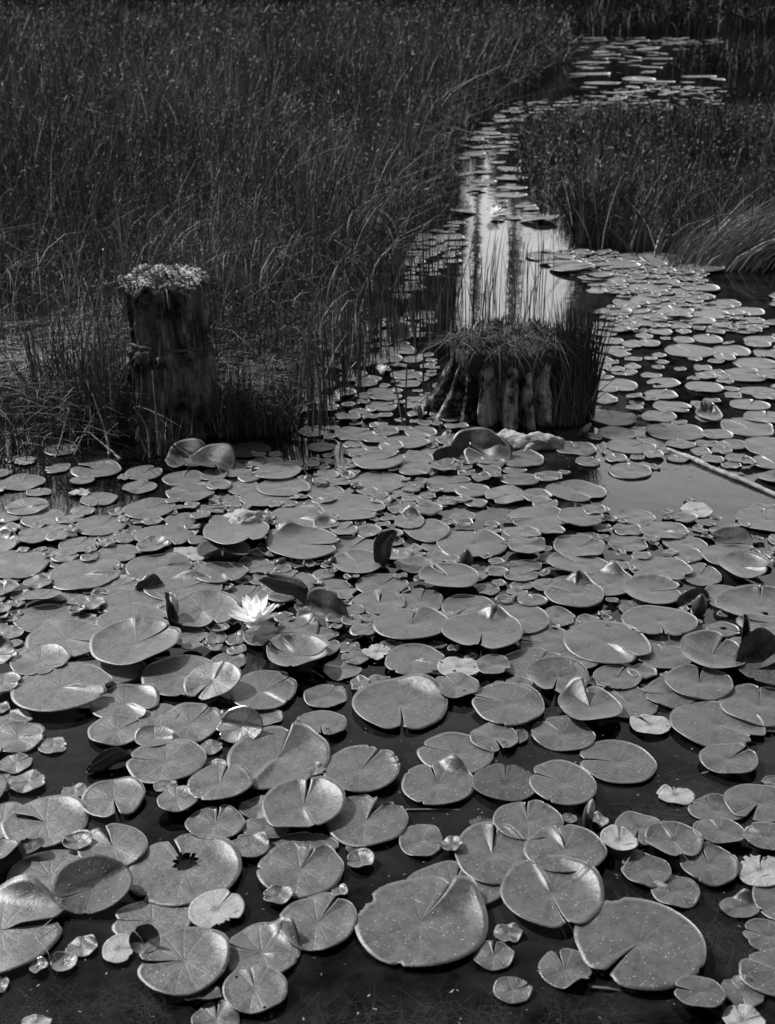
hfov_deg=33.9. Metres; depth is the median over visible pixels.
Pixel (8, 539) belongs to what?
lily pad
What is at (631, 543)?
lily pad
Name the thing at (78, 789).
lily pad
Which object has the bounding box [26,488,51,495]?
lily pad
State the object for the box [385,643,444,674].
lily pad
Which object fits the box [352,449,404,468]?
lily pad
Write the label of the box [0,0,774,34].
marsh grass
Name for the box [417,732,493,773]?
lily pad
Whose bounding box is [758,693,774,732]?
lily pad
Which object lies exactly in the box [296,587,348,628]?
lily pad
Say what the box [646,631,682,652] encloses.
lily pad
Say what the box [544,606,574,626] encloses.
lily pad
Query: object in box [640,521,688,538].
lily pad
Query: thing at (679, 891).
lily pad
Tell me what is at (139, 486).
lily pad
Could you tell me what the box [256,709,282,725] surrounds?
lily pad
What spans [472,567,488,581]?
lily pad
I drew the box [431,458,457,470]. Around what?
lily pad
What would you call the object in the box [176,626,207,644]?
lily pad
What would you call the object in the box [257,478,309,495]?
lily pad
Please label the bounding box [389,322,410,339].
lily pad
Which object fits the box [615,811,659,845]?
lily pad
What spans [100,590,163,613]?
lily pad
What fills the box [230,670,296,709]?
lily pad
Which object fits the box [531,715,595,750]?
lily pad
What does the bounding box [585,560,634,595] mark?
lily pad
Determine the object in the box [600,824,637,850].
lily pad
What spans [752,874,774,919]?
lily pad
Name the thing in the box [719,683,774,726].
lily pad
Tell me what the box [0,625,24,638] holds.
lily pad
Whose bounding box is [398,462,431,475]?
lily pad
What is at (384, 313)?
lily pad
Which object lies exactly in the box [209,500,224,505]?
lily pad
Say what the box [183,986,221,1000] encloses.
lily pad
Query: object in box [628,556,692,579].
lily pad
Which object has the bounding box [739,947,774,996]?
lily pad
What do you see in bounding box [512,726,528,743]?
lily pad
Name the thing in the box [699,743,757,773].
lily pad
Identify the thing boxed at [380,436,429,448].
lily pad
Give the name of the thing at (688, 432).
lily pad
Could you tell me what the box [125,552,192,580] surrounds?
lily pad
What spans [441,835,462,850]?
lily pad
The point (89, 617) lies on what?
lily pad
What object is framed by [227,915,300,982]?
lily pad
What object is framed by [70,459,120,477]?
lily pad
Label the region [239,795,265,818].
lily pad
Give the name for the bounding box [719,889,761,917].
lily pad
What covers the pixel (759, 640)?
lily pad
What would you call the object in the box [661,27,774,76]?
marsh grass
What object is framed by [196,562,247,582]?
lily pad
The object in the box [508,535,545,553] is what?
lily pad
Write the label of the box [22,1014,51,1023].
lily pad
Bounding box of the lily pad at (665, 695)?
[643,677,696,708]
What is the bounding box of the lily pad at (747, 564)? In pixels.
[718,550,769,578]
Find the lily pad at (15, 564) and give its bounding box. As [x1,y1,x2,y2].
[0,550,48,578]
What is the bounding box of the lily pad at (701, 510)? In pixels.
[680,502,712,517]
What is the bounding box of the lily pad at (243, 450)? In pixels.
[231,442,270,457]
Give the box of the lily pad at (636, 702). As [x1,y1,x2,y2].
[602,686,657,718]
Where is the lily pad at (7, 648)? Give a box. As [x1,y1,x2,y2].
[0,635,14,664]
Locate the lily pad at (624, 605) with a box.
[618,599,646,612]
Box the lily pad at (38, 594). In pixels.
[23,589,61,599]
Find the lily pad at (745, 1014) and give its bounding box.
[722,1004,765,1023]
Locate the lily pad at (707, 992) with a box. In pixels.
[674,975,725,1007]
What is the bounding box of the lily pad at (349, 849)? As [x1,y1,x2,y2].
[345,841,363,852]
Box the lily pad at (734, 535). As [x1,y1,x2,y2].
[711,527,752,543]
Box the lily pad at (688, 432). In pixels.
[646,423,704,440]
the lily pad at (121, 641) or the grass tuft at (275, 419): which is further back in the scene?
the grass tuft at (275, 419)
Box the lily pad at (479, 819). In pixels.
[469,815,492,824]
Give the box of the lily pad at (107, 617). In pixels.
[95,604,165,626]
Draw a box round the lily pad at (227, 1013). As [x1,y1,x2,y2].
[191,1000,239,1023]
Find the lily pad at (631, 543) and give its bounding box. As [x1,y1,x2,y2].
[608,536,647,551]
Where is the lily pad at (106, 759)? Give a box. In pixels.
[86,747,132,772]
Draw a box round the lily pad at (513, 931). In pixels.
[493,922,522,942]
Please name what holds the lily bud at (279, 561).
on the water
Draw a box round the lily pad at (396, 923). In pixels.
[355,876,487,966]
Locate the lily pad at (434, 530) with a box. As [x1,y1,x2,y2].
[403,518,449,542]
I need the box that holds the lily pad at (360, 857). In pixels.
[347,848,373,867]
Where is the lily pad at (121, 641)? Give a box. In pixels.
[89,615,180,664]
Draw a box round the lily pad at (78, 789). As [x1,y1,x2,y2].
[62,783,86,796]
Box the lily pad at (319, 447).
[309,443,333,451]
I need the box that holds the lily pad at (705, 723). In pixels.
[669,701,765,746]
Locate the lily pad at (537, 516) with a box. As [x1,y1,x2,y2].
[507,505,564,528]
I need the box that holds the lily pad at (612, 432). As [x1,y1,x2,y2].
[597,426,635,439]
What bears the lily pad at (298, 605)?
on the water
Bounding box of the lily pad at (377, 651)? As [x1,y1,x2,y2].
[362,644,390,659]
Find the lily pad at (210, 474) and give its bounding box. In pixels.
[201,469,226,479]
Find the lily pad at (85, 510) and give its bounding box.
[70,506,94,514]
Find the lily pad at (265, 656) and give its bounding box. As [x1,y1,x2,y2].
[262,640,270,660]
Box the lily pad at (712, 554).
[700,545,760,564]
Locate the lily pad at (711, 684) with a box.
[664,664,732,700]
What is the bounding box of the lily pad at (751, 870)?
[738,854,774,886]
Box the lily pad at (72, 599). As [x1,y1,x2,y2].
[66,594,86,604]
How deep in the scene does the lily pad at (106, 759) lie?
2.80 m
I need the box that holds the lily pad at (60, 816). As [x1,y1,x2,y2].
[0,794,88,847]
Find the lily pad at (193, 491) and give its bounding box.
[165,481,214,501]
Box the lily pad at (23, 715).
[0,708,32,725]
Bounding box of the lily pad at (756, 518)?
[736,507,774,531]
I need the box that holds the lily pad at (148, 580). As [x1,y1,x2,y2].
[135,574,162,590]
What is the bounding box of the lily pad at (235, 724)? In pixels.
[216,705,262,743]
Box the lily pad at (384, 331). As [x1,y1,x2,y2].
[378,330,411,338]
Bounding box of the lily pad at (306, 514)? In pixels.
[270,503,324,526]
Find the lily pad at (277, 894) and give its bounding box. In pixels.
[263,884,292,903]
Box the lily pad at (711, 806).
[687,793,743,823]
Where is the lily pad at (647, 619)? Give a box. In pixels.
[621,605,697,635]
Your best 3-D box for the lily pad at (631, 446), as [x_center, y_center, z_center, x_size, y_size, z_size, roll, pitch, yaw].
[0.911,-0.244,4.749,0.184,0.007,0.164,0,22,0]
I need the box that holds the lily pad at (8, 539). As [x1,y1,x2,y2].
[0,526,17,551]
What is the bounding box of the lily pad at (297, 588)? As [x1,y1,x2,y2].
[258,572,307,603]
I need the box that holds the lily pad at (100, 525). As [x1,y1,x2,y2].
[76,514,126,535]
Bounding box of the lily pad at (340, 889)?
[331,883,347,895]
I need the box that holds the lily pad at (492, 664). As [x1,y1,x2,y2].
[476,654,509,673]
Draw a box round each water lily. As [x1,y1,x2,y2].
[228,594,279,627]
[376,364,387,373]
[486,205,502,214]
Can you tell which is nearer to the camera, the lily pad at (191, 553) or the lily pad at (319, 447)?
the lily pad at (191, 553)
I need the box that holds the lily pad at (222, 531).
[203,517,268,544]
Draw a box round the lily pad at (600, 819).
[592,811,608,826]
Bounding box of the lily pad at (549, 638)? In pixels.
[519,623,569,657]
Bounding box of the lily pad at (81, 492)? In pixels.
[69,488,91,495]
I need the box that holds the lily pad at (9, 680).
[0,671,20,691]
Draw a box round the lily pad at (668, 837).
[645,821,703,855]
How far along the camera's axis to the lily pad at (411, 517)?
4.08 m
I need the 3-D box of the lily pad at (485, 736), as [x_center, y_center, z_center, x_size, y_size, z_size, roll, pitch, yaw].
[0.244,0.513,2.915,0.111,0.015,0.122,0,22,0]
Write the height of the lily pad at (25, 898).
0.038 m
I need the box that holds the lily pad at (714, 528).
[708,525,740,531]
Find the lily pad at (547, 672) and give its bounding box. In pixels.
[526,656,588,692]
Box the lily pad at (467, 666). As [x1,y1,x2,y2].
[437,657,479,675]
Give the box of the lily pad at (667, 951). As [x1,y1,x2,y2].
[574,897,706,990]
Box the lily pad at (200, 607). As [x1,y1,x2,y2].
[166,589,239,626]
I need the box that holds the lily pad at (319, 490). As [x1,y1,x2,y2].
[307,484,343,498]
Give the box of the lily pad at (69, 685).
[10,662,112,711]
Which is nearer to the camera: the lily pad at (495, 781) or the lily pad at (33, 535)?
the lily pad at (495, 781)
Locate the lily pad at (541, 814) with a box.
[493,800,563,839]
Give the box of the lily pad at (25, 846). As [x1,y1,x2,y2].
[17,836,44,854]
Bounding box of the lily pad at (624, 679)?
[593,665,641,688]
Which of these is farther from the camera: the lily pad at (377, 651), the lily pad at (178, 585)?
the lily pad at (178, 585)
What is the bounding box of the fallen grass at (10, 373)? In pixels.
[0,352,175,450]
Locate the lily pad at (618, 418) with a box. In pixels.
[591,410,635,425]
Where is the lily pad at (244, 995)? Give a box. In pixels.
[222,963,287,1013]
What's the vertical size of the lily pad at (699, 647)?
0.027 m
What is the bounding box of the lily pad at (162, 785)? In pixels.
[153,780,177,791]
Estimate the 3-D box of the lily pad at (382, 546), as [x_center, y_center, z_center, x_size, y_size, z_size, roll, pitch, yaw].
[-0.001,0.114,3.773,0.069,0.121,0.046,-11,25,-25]
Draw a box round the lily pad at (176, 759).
[126,738,206,783]
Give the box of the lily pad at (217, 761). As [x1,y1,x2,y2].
[205,758,226,766]
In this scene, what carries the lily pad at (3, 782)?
on the water
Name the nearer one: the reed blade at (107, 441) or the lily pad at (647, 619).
the lily pad at (647, 619)
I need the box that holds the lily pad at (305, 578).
[261,570,316,589]
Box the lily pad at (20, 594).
[10,589,31,600]
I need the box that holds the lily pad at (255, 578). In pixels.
[249,573,264,584]
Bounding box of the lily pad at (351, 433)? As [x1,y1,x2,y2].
[334,426,373,440]
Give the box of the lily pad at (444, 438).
[436,429,454,443]
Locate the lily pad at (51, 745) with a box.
[38,737,66,753]
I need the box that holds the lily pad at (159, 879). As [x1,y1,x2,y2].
[129,833,241,906]
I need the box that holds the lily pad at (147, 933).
[129,923,159,953]
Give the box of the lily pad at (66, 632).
[25,618,100,657]
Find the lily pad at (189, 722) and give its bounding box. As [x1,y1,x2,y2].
[160,702,221,742]
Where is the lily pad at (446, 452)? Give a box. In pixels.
[433,446,460,460]
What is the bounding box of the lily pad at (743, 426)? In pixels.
[720,417,773,436]
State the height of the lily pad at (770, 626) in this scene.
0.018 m
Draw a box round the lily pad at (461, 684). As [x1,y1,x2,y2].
[434,672,478,697]
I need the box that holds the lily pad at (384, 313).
[376,302,397,320]
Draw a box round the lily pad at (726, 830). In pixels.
[693,817,744,843]
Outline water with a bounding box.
[0,26,774,1023]
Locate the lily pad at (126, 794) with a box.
[81,776,144,817]
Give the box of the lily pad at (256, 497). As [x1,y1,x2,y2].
[239,489,290,505]
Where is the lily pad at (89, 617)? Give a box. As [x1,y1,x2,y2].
[79,613,97,623]
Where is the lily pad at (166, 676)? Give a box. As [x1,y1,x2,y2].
[141,654,212,696]
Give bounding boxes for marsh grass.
[0,0,749,465]
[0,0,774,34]
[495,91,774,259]
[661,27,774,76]
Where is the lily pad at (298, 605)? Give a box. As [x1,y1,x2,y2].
[294,600,311,611]
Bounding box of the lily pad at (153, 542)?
[136,534,168,551]
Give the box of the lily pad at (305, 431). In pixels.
[298,425,329,436]
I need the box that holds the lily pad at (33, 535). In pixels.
[16,527,50,543]
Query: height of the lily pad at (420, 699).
0.029 m
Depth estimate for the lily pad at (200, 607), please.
3.48 m
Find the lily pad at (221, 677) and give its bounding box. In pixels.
[183,659,241,700]
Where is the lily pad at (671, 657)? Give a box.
[637,643,692,668]
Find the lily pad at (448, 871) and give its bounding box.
[407,860,500,904]
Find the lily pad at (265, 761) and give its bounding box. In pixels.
[227,722,329,789]
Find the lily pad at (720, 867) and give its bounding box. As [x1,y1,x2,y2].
[679,841,738,886]
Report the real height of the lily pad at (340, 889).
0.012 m
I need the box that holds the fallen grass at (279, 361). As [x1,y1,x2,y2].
[202,297,360,439]
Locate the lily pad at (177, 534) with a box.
[134,525,195,546]
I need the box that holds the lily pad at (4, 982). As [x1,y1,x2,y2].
[0,976,8,992]
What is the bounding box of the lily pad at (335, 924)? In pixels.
[278,892,356,950]
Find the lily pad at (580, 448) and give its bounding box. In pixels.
[555,441,596,455]
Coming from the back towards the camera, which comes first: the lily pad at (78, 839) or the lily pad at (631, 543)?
the lily pad at (631, 543)
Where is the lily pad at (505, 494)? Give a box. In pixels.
[485,485,524,503]
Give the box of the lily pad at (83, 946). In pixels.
[65,934,97,956]
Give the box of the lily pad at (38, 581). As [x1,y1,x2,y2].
[23,574,51,588]
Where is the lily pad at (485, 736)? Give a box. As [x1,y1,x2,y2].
[470,722,517,751]
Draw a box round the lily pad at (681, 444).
[665,439,695,448]
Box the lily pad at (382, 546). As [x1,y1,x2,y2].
[373,529,396,567]
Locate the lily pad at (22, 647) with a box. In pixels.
[17,643,25,653]
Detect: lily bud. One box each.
[274,558,285,565]
[326,556,336,568]
[459,549,472,566]
[577,423,590,436]
[582,799,594,827]
[692,594,706,616]
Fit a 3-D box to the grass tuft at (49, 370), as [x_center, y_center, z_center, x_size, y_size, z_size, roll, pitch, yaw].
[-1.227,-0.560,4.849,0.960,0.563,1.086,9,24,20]
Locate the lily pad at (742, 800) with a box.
[724,784,774,822]
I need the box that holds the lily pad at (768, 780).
[761,775,774,785]
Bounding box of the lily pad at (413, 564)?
[393,556,433,572]
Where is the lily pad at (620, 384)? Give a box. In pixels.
[598,378,637,391]
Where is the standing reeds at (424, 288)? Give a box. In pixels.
[393,202,467,365]
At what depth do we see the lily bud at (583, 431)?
4.87 m
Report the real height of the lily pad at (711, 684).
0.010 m
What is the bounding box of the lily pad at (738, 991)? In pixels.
[721,974,763,1006]
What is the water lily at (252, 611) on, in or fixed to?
on the lily pad at (259, 635)
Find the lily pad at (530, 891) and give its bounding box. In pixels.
[500,855,603,927]
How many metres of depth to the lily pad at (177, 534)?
4.00 m
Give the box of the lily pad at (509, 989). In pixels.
[493,976,532,1003]
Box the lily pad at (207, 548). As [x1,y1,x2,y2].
[196,539,250,558]
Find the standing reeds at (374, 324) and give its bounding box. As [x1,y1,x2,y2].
[291,248,421,436]
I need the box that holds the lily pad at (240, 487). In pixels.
[227,481,257,494]
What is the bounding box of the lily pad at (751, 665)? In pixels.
[732,644,774,684]
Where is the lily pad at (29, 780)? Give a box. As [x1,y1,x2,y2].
[9,769,45,792]
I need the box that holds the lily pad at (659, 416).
[642,410,676,421]
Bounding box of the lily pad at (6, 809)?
[0,801,27,838]
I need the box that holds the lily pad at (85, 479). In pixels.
[70,475,94,483]
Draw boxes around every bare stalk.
[386,348,403,425]
[405,364,407,425]
[422,350,424,393]
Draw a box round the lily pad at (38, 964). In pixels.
[29,956,47,973]
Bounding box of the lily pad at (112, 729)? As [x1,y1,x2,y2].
[88,714,146,745]
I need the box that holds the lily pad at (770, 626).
[736,613,774,634]
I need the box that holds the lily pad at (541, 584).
[532,578,554,590]
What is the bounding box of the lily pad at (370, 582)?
[355,573,408,595]
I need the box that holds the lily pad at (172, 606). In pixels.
[164,592,178,626]
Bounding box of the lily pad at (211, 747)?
[200,739,222,754]
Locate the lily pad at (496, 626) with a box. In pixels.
[441,604,522,648]
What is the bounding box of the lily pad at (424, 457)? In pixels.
[401,452,433,463]
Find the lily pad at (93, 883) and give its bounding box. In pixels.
[51,854,132,914]
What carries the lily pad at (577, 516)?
on the water
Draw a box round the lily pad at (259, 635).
[243,625,280,645]
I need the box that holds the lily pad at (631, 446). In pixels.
[607,439,656,453]
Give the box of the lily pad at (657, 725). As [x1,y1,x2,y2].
[630,714,670,734]
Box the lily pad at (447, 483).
[425,475,471,491]
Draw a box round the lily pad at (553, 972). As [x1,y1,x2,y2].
[538,948,592,988]
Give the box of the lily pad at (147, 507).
[122,497,174,519]
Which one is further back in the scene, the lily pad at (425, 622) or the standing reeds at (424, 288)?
the standing reeds at (424, 288)
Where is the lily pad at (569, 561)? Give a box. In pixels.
[546,552,606,574]
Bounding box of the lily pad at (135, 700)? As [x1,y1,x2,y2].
[90,683,158,718]
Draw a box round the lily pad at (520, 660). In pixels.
[504,647,559,678]
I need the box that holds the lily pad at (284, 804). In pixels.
[262,776,345,827]
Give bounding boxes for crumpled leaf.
[223,509,270,524]
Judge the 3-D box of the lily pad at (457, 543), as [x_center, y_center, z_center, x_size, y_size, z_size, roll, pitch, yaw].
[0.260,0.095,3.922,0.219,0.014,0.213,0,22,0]
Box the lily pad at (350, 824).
[326,794,407,847]
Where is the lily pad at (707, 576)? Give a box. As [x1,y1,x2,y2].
[679,562,721,585]
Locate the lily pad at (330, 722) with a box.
[295,710,346,734]
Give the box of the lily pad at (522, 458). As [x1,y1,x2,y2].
[504,449,543,466]
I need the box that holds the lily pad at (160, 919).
[112,900,191,937]
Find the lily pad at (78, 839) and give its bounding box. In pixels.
[62,830,91,849]
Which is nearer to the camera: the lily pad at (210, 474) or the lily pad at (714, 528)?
the lily pad at (714, 528)
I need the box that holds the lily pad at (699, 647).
[680,630,745,668]
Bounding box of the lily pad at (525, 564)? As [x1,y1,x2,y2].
[507,559,541,570]
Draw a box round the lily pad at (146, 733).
[134,724,175,746]
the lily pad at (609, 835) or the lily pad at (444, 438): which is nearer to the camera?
the lily pad at (609, 835)
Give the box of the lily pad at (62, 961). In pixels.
[51,951,77,971]
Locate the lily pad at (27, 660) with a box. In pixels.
[10,642,70,674]
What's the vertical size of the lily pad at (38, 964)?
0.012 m
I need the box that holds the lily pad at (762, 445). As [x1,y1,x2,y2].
[745,436,774,454]
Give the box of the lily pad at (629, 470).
[608,463,651,478]
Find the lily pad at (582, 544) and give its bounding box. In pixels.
[553,534,604,555]
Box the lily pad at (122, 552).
[96,544,138,561]
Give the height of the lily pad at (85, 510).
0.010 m
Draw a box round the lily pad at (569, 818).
[561,813,576,823]
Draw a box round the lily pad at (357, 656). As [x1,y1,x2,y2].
[341,648,368,664]
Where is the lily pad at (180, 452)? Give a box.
[165,438,205,467]
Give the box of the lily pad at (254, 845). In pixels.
[232,831,269,857]
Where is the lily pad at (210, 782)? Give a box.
[187,763,252,799]
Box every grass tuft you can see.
[0,289,128,436]
[5,310,184,438]
[133,397,204,456]
[195,346,289,438]
[204,356,328,436]
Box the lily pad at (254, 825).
[242,818,289,837]
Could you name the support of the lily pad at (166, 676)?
on the water
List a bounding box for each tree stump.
[92,263,223,443]
[396,308,626,429]
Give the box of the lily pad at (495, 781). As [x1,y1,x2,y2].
[472,763,534,800]
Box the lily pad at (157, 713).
[138,703,178,723]
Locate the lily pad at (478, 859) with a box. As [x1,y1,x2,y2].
[455,821,526,884]
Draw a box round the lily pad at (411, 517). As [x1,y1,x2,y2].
[394,505,424,528]
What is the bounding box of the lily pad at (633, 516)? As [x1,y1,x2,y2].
[614,508,655,524]
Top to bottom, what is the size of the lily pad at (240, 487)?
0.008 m
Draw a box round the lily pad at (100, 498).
[80,492,117,505]
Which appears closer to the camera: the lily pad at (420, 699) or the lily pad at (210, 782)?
the lily pad at (210, 782)
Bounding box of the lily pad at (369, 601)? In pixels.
[352,589,404,614]
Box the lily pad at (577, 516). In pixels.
[557,507,603,526]
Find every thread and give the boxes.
[35,919,51,959]
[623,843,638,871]
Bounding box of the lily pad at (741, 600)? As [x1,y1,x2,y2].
[715,584,774,622]
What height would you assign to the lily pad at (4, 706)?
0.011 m
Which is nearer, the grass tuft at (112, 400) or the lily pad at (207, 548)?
the lily pad at (207, 548)
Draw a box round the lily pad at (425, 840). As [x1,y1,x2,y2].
[399,824,442,856]
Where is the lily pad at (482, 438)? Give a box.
[451,427,504,463]
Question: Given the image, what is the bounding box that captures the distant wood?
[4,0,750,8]
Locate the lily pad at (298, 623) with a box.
[278,612,318,634]
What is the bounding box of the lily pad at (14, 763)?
[0,752,32,773]
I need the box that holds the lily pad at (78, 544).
[58,537,95,551]
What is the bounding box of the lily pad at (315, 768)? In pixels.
[308,761,324,774]
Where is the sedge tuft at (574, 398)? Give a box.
[507,290,625,426]
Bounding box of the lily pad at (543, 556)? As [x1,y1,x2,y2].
[539,552,558,561]
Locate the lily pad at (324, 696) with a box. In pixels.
[304,684,346,707]
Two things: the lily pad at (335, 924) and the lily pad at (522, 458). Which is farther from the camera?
the lily pad at (522, 458)
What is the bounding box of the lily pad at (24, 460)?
[14,456,37,464]
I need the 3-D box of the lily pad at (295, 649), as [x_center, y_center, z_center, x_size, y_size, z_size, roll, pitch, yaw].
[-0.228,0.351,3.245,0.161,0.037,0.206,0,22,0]
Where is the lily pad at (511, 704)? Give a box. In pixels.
[472,682,544,725]
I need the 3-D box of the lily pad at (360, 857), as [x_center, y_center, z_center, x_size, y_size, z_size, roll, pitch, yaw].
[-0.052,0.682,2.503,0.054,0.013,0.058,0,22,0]
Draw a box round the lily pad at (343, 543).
[320,536,373,559]
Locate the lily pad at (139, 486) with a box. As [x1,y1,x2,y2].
[122,479,156,493]
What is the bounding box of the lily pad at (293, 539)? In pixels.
[265,520,338,559]
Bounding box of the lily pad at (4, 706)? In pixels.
[0,701,9,713]
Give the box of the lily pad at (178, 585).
[143,569,221,599]
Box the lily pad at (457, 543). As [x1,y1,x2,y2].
[436,529,507,556]
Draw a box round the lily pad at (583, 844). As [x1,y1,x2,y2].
[523,824,606,872]
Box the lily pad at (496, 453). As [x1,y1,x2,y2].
[464,435,511,466]
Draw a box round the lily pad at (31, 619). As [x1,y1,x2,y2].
[13,604,79,631]
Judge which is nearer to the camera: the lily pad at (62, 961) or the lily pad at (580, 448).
the lily pad at (62, 961)
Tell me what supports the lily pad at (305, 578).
on the water
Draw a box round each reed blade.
[0,273,9,368]
[54,408,68,457]
[73,414,94,455]
[76,422,121,459]
[92,393,111,455]
[133,407,150,457]
[152,370,159,455]
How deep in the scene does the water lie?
3.19 m
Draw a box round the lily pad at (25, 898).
[0,874,63,973]
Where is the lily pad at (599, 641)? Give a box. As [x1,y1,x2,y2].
[563,620,650,663]
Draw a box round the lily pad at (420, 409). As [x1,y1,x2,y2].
[417,404,423,419]
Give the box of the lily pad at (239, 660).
[211,653,245,667]
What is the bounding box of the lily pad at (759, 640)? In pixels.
[735,627,774,672]
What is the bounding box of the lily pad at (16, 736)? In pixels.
[0,720,44,752]
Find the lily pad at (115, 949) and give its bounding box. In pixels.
[102,933,133,963]
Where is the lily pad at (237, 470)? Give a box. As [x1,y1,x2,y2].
[215,463,250,476]
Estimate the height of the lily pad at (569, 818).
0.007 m
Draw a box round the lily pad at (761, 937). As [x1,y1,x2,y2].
[743,918,774,950]
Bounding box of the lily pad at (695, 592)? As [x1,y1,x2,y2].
[677,588,709,606]
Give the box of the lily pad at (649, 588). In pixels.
[623,574,680,603]
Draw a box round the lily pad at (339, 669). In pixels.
[323,657,361,680]
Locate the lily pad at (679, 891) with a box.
[650,873,699,908]
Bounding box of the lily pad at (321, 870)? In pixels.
[256,841,343,898]
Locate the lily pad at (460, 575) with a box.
[418,561,478,587]
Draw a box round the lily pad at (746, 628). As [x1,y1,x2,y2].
[741,614,750,641]
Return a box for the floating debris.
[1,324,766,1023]
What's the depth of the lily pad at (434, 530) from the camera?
4.00 m
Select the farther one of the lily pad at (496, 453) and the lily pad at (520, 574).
the lily pad at (496, 453)
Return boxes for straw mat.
[0,298,130,394]
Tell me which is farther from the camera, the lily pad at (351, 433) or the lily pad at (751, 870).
the lily pad at (351, 433)
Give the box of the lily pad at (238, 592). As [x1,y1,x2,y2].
[224,585,268,604]
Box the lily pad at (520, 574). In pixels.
[504,569,537,580]
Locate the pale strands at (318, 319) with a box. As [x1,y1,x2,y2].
[226,226,439,398]
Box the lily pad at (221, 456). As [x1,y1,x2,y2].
[189,443,235,471]
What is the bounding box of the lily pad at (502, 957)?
[474,940,514,970]
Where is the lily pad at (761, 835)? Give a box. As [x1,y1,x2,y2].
[743,822,774,850]
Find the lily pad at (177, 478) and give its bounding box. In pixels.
[162,470,201,485]
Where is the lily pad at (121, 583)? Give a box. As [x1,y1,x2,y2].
[100,574,138,594]
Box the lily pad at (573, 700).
[558,675,621,719]
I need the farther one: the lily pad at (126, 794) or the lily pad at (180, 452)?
the lily pad at (180, 452)
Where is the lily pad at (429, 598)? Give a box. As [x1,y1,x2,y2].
[401,588,442,609]
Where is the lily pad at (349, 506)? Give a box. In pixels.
[318,494,384,519]
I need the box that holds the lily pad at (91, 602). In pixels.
[76,595,105,609]
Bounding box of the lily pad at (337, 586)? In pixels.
[314,579,357,594]
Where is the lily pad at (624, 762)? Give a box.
[580,740,656,783]
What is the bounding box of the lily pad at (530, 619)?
[498,603,549,633]
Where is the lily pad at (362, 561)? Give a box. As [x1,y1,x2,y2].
[332,548,381,572]
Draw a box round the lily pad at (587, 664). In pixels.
[560,651,598,668]
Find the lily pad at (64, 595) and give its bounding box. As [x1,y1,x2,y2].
[47,587,78,601]
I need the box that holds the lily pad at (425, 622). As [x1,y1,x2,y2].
[373,606,446,639]
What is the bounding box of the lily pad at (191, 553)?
[164,547,210,560]
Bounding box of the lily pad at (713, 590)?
[705,584,732,608]
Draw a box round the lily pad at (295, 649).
[266,632,329,666]
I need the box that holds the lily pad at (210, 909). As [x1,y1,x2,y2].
[188,889,244,928]
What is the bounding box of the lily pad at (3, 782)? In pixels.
[0,774,6,797]
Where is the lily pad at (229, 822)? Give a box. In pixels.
[185,804,244,839]
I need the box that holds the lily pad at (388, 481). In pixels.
[350,471,407,491]
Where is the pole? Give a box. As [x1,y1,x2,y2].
[667,447,774,496]
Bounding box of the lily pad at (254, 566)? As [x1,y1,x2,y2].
[246,560,274,572]
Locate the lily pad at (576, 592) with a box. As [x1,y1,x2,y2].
[544,570,603,607]
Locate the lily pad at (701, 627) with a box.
[682,619,706,634]
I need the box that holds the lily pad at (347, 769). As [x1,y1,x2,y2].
[322,745,399,792]
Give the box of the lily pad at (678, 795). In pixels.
[657,784,694,805]
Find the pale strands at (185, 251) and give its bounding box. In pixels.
[0,145,448,358]
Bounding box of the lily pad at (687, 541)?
[662,535,707,549]
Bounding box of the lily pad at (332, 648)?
[312,633,339,655]
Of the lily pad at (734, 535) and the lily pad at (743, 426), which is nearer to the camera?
the lily pad at (734, 535)
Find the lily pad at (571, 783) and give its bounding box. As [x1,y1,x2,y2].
[529,759,596,804]
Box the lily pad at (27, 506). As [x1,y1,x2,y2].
[5,497,48,514]
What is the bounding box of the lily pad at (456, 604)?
[442,594,493,615]
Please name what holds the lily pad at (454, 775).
on the water
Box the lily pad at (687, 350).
[664,343,714,357]
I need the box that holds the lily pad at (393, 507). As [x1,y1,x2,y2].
[387,501,415,513]
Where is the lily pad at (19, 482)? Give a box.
[0,473,45,490]
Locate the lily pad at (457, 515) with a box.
[450,511,475,520]
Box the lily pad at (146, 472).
[125,465,161,479]
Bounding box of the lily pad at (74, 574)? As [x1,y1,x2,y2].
[47,558,121,589]
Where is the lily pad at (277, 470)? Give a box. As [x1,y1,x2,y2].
[255,462,300,478]
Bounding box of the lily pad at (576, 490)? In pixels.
[545,480,606,501]
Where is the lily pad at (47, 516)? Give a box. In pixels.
[20,509,64,526]
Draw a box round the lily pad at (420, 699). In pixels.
[352,673,447,729]
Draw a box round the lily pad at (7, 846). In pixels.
[0,839,20,858]
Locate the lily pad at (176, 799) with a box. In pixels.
[157,785,197,811]
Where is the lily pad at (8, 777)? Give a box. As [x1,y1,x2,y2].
[2,774,15,791]
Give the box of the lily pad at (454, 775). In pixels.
[401,753,473,804]
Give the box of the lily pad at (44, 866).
[7,849,78,899]
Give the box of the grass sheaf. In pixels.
[662,188,774,272]
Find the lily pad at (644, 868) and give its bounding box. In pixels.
[621,850,671,887]
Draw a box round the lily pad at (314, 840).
[269,832,338,856]
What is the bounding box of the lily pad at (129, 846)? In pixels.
[77,823,147,866]
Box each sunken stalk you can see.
[406,808,458,810]
[589,985,619,991]
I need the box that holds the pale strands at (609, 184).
[553,141,774,238]
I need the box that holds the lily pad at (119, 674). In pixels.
[76,656,145,687]
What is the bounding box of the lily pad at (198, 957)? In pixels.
[137,927,229,995]

